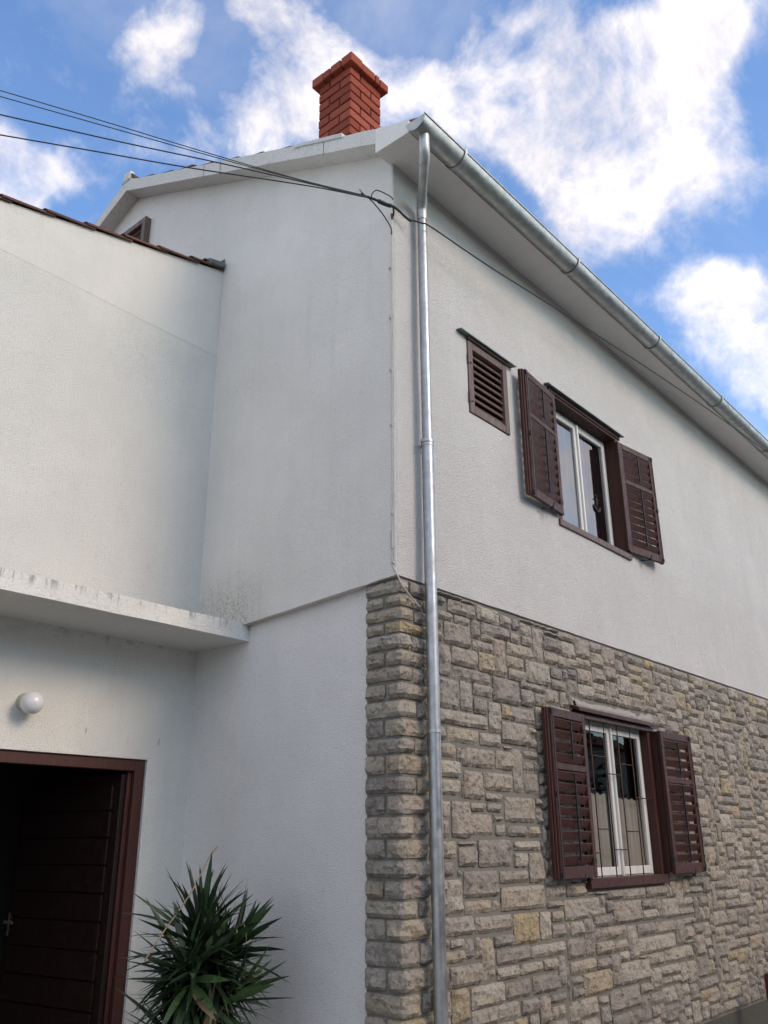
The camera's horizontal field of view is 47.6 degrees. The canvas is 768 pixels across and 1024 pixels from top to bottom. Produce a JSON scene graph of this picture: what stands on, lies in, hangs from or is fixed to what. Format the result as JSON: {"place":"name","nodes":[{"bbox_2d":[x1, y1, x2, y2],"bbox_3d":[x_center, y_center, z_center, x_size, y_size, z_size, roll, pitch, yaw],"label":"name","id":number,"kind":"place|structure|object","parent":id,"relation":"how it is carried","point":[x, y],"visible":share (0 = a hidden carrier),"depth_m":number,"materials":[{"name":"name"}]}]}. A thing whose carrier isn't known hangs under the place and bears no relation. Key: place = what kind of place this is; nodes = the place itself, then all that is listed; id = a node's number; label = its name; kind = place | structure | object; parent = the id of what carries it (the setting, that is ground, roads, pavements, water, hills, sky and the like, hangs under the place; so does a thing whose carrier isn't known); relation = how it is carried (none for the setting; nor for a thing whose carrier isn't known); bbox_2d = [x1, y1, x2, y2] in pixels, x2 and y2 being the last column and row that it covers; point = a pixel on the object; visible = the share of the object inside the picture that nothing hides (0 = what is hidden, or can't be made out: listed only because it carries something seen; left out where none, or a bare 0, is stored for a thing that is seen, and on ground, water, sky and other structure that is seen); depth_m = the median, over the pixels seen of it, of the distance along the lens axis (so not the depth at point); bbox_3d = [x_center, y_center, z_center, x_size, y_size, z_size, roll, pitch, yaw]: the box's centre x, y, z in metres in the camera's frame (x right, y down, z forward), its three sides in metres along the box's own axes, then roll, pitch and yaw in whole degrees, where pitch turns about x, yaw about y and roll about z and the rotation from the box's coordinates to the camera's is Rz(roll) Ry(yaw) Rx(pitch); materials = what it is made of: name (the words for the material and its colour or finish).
{"place":"outdoors","nodes":[
{"label":"outdoors","id":0,"kind":"place"},
{"bbox_2d":[0,0,767,438],"label":"sky","id":1,"kind":"structure","parent":0,"point":[635,132],"materials":[{"name":"blue"}]},
{"label":"ground","id":2,"kind":"structure","parent":0,"visible":0},
{"bbox_2d":[111,846,290,1023],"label":"yucca","id":3,"kind":"object","parent":2,"relation":"on","point":[201,981],"visible":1,"depth_m":5.09,"materials":[{"name":"green plant"}]},
{"bbox_2d":[0,51,767,1023],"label":"house","id":4,"kind":"structure","parent":2,"relation":"on","point":[512,769],"depth_m":6.83,"materials":[{"name":"grey paint"}]},
{"bbox_2d":[16,691,43,713],"bbox_3d":[-2.384,1.290,5.880,0.187,0.154,0.154,-17,-27,37],"label":"wall lamp","id":5,"kind":"object","parent":4,"relation":"attached to","point":[31,702],"visible":1,"depth_m":5.82,"materials":[{"name":"white glass"}]},
{"bbox_2d":[0,774,125,1023],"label":"door","id":6,"kind":"structure","parent":4,"relation":"in","point":[55,952],"depth_m":6.39,"materials":[{"name":"wood"}]},
{"bbox_2d":[0,90,366,195],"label":"service wire","id":7,"kind":"object","parent":4,"relation":"attached to","point":[164,139],"visible":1,"depth_m":6.28,"materials":[{"name":"black"}]},
{"bbox_2d":[359,189,411,233],"bbox_3d":[0.017,-2.349,6.807,0.454,0.334,0.092,14,-25,-33],"label":"cable splice","id":8,"kind":"object","parent":4,"relation":"attached to","point":[381,202],"visible":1,"depth_m":6.81,"materials":[{"name":"black rubber"}]},
{"bbox_2d":[0,114,365,196],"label":"service wire","id":9,"kind":"object","parent":8,"relation":"attached to","point":[173,153],"visible":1,"depth_m":6.26,"materials":[{"name":"black"}]},
{"bbox_2d":[0,96,367,196],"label":"service wire","id":10,"kind":"object","parent":8,"relation":"attached to","point":[165,143],"visible":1,"depth_m":6.27,"materials":[{"name":"black"}]},
{"bbox_2d":[0,134,368,197],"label":"service wire","id":11,"kind":"object","parent":8,"relation":"attached to","point":[179,165],"visible":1,"depth_m":6.25,"materials":[{"name":"black"}]},
{"bbox_2d":[388,234,419,607],"bbox_3d":[0.150,-0.784,6.346,0.234,3.005,0.060,12,-24,-28],"label":"wall cable","id":12,"kind":"object","parent":4,"relation":"attached to","point":[392,513],"depth_m":6.18,"materials":[{"name":"plastic"}]},
{"bbox_2d":[543,382,631,560],"bbox_3d":[1.957,-0.336,8.585,0.272,1.407,1.565,-17,-27,37],"label":"window","id":13,"kind":"structure","parent":4,"relation":"in","point":[593,492],"depth_m":8.85,"materials":[{"name":"brown paint"}]},
{"bbox_2d":[411,219,767,452],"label":"eave cable","id":14,"kind":"object","parent":4,"relation":"attached to","point":[575,321],"visible":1,"depth_m":8.39,"materials":[{"name":"black plastic"}]},
{"bbox_2d":[570,704,671,888],"bbox_3d":[2.023,2.454,7.513,0.220,1.409,1.547,-17,-27,37],"label":"window","id":15,"kind":"structure","parent":4,"relation":"in","point":[657,856],"depth_m":7.71,"materials":[{"name":"brown paint"}]},
{"bbox_2d":[764,973,767,1001],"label":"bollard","id":16,"kind":"object","parent":2,"relation":"on","point":[766,980],"visible":1,"depth_m":8.21,"materials":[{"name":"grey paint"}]}
]}

